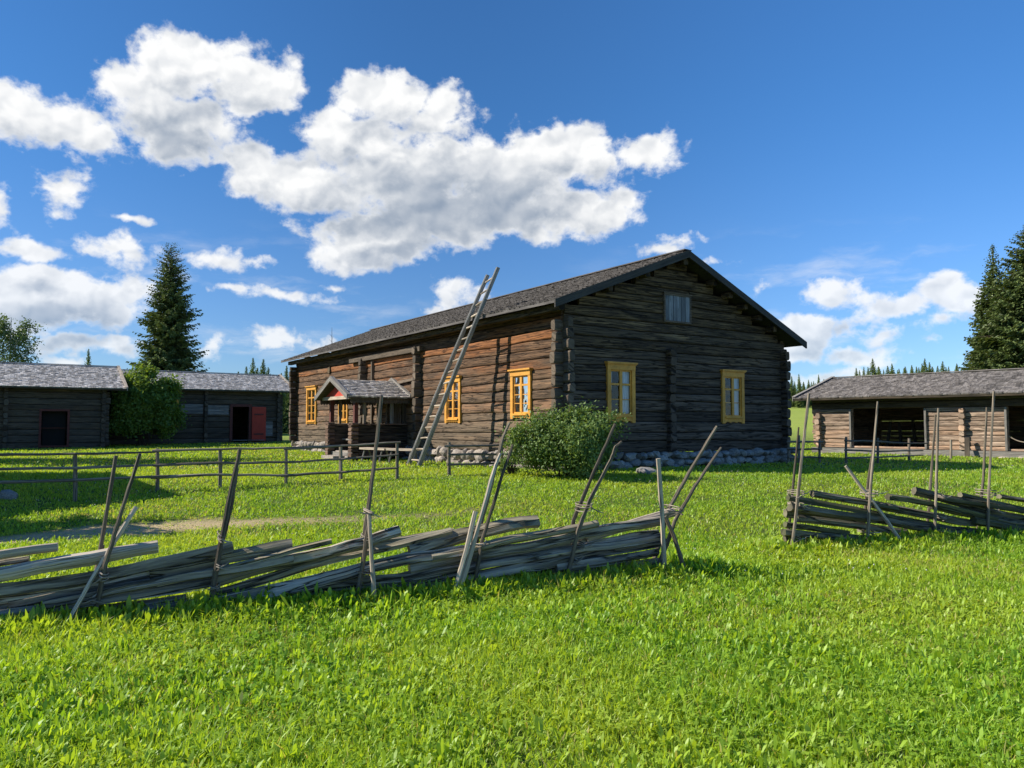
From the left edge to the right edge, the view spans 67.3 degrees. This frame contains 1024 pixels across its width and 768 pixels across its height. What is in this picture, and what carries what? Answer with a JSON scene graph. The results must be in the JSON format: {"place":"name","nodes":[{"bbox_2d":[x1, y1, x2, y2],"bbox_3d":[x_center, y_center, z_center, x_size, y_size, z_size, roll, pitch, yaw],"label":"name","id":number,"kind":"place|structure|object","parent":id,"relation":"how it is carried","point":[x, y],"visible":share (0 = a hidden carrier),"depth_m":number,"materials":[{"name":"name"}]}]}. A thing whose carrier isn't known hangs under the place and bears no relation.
{"place":"outdoors","nodes":[
{"label":"outdoors","id":0,"kind":"place"},
{"bbox_2d":[0,406,1023,767],"bbox_3d":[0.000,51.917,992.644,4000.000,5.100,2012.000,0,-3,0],"label":"ground","id":1,"kind":"structure","parent":0,"point":[798,416],"depth_m":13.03,"materials":[{"name":"green plant"}]},
{"bbox_2d":[0,489,17,499],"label":"rock","id":2,"kind":"object","parent":1,"relation":"on","point":[9,494],"visible":0.73,"depth_m":14.11,"materials":[{"name":"stone"}]},
{"bbox_2d":[0,313,46,363],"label":"birch tree","id":3,"kind":"object","parent":1,"relation":"on","point":[13,341],"visible":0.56,"depth_m":60.24,"materials":[{"name":"green plant"}]},
{"bbox_2d":[0,362,127,448],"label":"storehouse","id":4,"kind":"structure","parent":1,"relation":"on","point":[54,393],"depth_m":38.07,"materials":[{"name":"grey"}]},
{"bbox_2d":[38,409,69,446],"bbox_3d":[-22.492,2.164,37.796,1.295,1.855,0.400,2,-4,-34],"label":"door frame","id":5,"kind":"structure","parent":4,"relation":"in","point":[53,426],"depth_m":37.91,"materials":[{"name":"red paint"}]},
{"bbox_2d":[84,349,90,364],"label":"conifer tree","id":6,"kind":"object","parent":1,"relation":"on","point":[88,358],"visible":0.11,"depth_m":70.19,"materials":[{"name":"green plant"}]},
{"bbox_2d":[108,360,191,445],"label":"lilac bush","id":7,"kind":"object","parent":1,"relation":"on","point":[141,404],"visible":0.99,"depth_m":40.66,"materials":[{"name":"green plant"}]},
{"bbox_2d":[41,369,289,445],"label":"storehouse","id":8,"kind":"structure","parent":1,"relation":"on","point":[225,407],"depth_m":46.51,"materials":[{"name":"grey"}]},
{"bbox_2d":[252,407,265,440],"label":"door","id":9,"kind":"structure","parent":8,"relation":"in","point":[258,413],"depth_m":47.11,"materials":[{"name":"red paint"}]},
{"bbox_2d":[126,242,209,372],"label":"spruce tree","id":10,"kind":"object","parent":1,"relation":"on","point":[168,346],"visible":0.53,"depth_m":69.69,"materials":[{"name":"green plant"}]},
{"bbox_2d":[0,441,400,501],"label":"rail fence","id":11,"kind":"object","parent":1,"relation":"on","point":[157,477],"visible":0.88,"depth_m":15.24,"materials":[{"name":"grey wood"}]},
{"bbox_2d":[231,440,265,442],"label":"entry step","id":12,"kind":"object","parent":1,"relation":"on","point":[250,440],"visible":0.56,"depth_m":46.13,"materials":[{"name":"grey wood"}]},
{"bbox_2d":[249,358,255,374],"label":"conifer tree","id":13,"kind":"object","parent":1,"relation":"on","point":[253,367],"visible":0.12,"depth_m":86.42,"materials":[{"name":"green plant"}]},
{"bbox_2d":[259,359,266,373],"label":"conifer tree","id":14,"kind":"object","parent":1,"relation":"on","point":[263,369],"visible":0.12,"depth_m":85.20,"materials":[{"name":"green plant"}]},
{"bbox_2d":[280,373,286,410],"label":"conifer tree","id":15,"kind":"object","parent":1,"relation":"on","point":[283,394],"visible":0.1,"depth_m":77.13,"materials":[{"name":"green plant"}]},
{"bbox_2d":[284,365,288,399],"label":"conifer tree","id":16,"kind":"object","parent":1,"relation":"on","point":[286,377],"visible":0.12,"depth_m":86.96,"materials":[{"name":"green plant"}]},
{"bbox_2d":[282,393,293,433],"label":"conifer tree","id":17,"kind":"object","parent":1,"relation":"on","point":[285,421],"visible":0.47,"depth_m":71.76,"materials":[{"name":"green plant"}]},
{"bbox_2d":[0,396,721,622],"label":"roundpole fence","id":18,"kind":"object","parent":1,"relation":"on","point":[572,547],"visible":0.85,"depth_m":6.95,"materials":[{"name":"grey wood"}]},
{"bbox_2d":[359,447,388,461],"bbox_3d":[-4.255,2.225,24.016,0.467,0.470,1.381,3,-4,-44],"label":"plank bench","id":19,"kind":"object","parent":1,"relation":"on","point":[370,448],"visible":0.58,"depth_m":24.03,"materials":[{"name":"beige wood"}]},
{"bbox_2d":[386,448,420,462],"bbox_3d":[-3.266,2.180,23.167,1.168,0.470,0.466,-2,-4,37],"label":"plank bench","id":20,"kind":"object","parent":1,"relation":"on","point":[401,449],"visible":0.43,"depth_m":23.21,"materials":[{"name":"beige wood"}]},
{"bbox_2d":[406,267,499,465],"bbox_3d":[-1.704,-0.411,21.580,3.080,5.507,0.505,-1,-3,23],"label":"wooden ladder","id":21,"kind":"object","parent":1,"relation":"on","point":[437,416],"visible":0.97,"depth_m":21.52,"materials":[{"name":"grey wood"}]},
{"bbox_2d":[444,442,555,475],"bbox_3d":[-0.322,1.799,18.341,3.114,0.862,0.554,2,-4,-31],"label":"rail fence","id":22,"kind":"object","parent":1,"relation":"on","point":[449,464],"visible":0.39,"depth_m":17.79,"materials":[{"name":"grey wood"}]},
{"bbox_2d":[497,454,522,474],"bbox_3d":[-0.028,1.853,17.700,0.545,0.608,0.561,2,-3,-28],"label":"shrub","id":23,"kind":"object","parent":1,"relation":"on","point":[511,469],"visible":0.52,"depth_m":17.65,"materials":[{"name":"green plant"}]},
{"bbox_2d":[8,459,1017,574],"bbox_3d":[-0.787,2.157,15.876,37.468,0.524,15.939,0,-3,0],"label":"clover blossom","id":24,"kind":"object","parent":1,"relation":"on","point":[513,484],"visible":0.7,"depth_m":14.73,"materials":[{"name":"white plant"}]},
{"bbox_2d":[281,249,806,471],"bbox_3d":[-1.664,-0.136,29.493,11.630,6.214,21.608,2,-4,-34],"label":"log farmhouse","id":25,"kind":"object","parent":1,"relation":"on","point":[673,353],"visible":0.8,"depth_m":22.03,"materials":[{"name":"wood"}]},
{"bbox_2d":[305,385,317,423],"bbox_3d":[-8.877,0.934,34.147,0.399,1.701,1.334,2,-4,-34],"label":"window","id":26,"kind":"structure","parent":25,"relation":"in","point":[311,406],"depth_m":34.12,"materials":[{"name":"yellow paint"}]},
{"bbox_2d":[338,404,348,422],"bbox_3d":[-6.747,0.752,31.005,0.330,1.648,1.075,2,-4,-34],"label":"window","id":27,"kind":"structure","parent":25,"relation":"in","point":[344,417],"depth_m":30.84,"materials":[{"name":"yellow paint"}]},
{"bbox_2d":[386,403,402,423],"bbox_3d":[-4.077,1.161,26.983,0.200,1.950,1.250,2,-4,-34],"label":"door","id":28,"kind":"structure","parent":25,"relation":"in","point":[397,416],"depth_m":27.08,"materials":[{"name":"brown wood"}]},
{"bbox_2d":[444,375,461,422],"bbox_3d":[-1.761,0.480,23.540,0.322,1.433,1.043,2,-4,-34],"label":"window","id":29,"kind":"structure","parent":25,"relation":"in","point":[452,408],"depth_m":23.45,"materials":[{"name":"yellow paint"}]},
{"bbox_2d":[507,368,532,418],"bbox_3d":[0.282,0.261,20.487,0.320,1.326,1.034,2,-4,-34],"label":"window","id":30,"kind":"structure","parent":25,"relation":"in","point":[521,380],"depth_m":20.44,"materials":[{"name":"yellow paint"}]},
{"bbox_2d":[604,361,637,422],"bbox_3d":[2.799,0.223,20.049,1.049,1.573,0.305,2,-4,-34],"label":"window","id":31,"kind":"structure","parent":25,"relation":"in","point":[626,370],"depth_m":20.08,"materials":[{"name":"yellow paint"}]},
{"bbox_2d":[720,369,746,423],"bbox_3d":[6.394,0.372,22.443,1.039,1.558,0.305,2,-4,-34],"label":"window","id":32,"kind":"structure","parent":25,"relation":"in","point":[736,377],"depth_m":22.43,"materials":[{"name":"yellow paint"}]},
{"bbox_2d":[495,395,631,478],"bbox_3d":[1.139,1.198,17.243,3.083,1.889,2.561,0,-3,0],"label":"round bush","id":33,"kind":"object","parent":1,"relation":"on","point":[571,442],"visible":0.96,"depth_m":16.79,"materials":[{"name":"green plant"}]},
{"bbox_2d":[636,467,656,474],"bbox_3d":[3.192,2.066,18.068,0.533,0.232,0.473,0,-3,0],"label":"rock","id":34,"kind":"object","parent":1,"relation":"on","point":[647,470],"visible":0.6,"depth_m":17.91,"materials":[{"name":"stone"}]},
{"bbox_2d":[789,376,795,406],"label":"conifer tree","id":35,"kind":"object","parent":1,"relation":"on","point":[792,390],"visible":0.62,"depth_m":112.27,"materials":[{"name":"green plant"}]},
{"bbox_2d":[794,374,803,407],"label":"conifer tree","id":36,"kind":"object","parent":1,"relation":"on","point":[799,404],"visible":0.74,"depth_m":110.78,"materials":[{"name":"green plant"}]},
{"bbox_2d":[787,435,822,463],"bbox_3d":[8.692,1.995,22.856,1.070,0.946,0.122,0,-3,0],"label":"rail fence","id":37,"kind":"object","parent":1,"relation":"on","point":[819,448],"visible":0.7,"depth_m":22.83,"materials":[{"name":"grey wood"}]},
{"bbox_2d":[802,382,810,406],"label":"conifer tree","id":38,"kind":"object","parent":1,"relation":"on","point":[803,389],"visible":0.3,"depth_m":112.93,"materials":[{"name":"green plant"}]},
{"bbox_2d":[869,360,877,376],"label":"conifer tree","id":39,"kind":"object","parent":1,"relation":"on","point":[873,371],"visible":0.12,"depth_m":126.83,"materials":[{"name":"green plant"}]},
{"bbox_2d":[889,364,895,375],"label":"conifer tree","id":40,"kind":"object","parent":1,"relation":"on","point":[892,370],"visible":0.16,"depth_m":117.15,"materials":[{"name":"green plant"}]},
{"bbox_2d":[844,437,951,464],"bbox_3d":[12.144,2.082,24.163,6.165,0.910,0.342,2,-4,-35],"label":"rail fence","id":41,"kind":"object","parent":1,"relation":"on","point":[877,456],"visible":0.92,"depth_m":23.36,"materials":[{"name":"grey wood"}]},
{"bbox_2d":[780,391,1023,544],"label":"roundpole fence","id":42,"kind":"object","parent":1,"relation":"on","point":[978,511],"visible":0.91,"depth_m":10.31,"materials":[{"name":"grey wood"}]},
{"bbox_2d":[792,368,1023,457],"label":"open barn","id":43,"kind":"structure","parent":1,"relation":"on","point":[843,407],"depth_m":30.11,"materials":[{"name":"wood"}]},
{"bbox_2d":[921,358,929,372],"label":"conifer tree","id":44,"kind":"object","parent":1,"relation":"on","point":[925,368],"visible":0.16,"depth_m":125.00,"materials":[{"name":"green plant"}]},
{"bbox_2d":[939,361,946,371],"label":"conifer tree","id":45,"kind":"object","parent":1,"relation":"on","point":[942,368],"visible":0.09,"depth_m":113.21,"materials":[{"name":"green plant"}]},
{"bbox_2d":[964,437,969,456],"bbox_3d":[16.308,2.274,27.575,0.160,0.723,0.235,-2,-4,34],"label":"leaning plank","id":46,"kind":"object","parent":1,"relation":"on","point":[967,446],"visible":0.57,"depth_m":27.57,"materials":[{"name":"grey wood"}]},
{"bbox_2d":[962,243,1005,371],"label":"spruce tree","id":47,"kind":"object","parent":1,"relation":"on","point":[984,301],"visible":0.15,"depth_m":48.86,"materials":[{"name":"green plant"}]},
{"bbox_2d":[956,225,1023,436],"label":"spruce tree","id":48,"kind":"object","parent":1,"relation":"on","point":[1003,348],"visible":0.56,"depth_m":45.18,"materials":[{"name":"green plant"}]},
{"bbox_2d":[0,0,1023,389],"label":"sky","id":49,"kind":"structure","parent":0,"point":[321,171],"materials":[{"name":"blue"}]}
]}

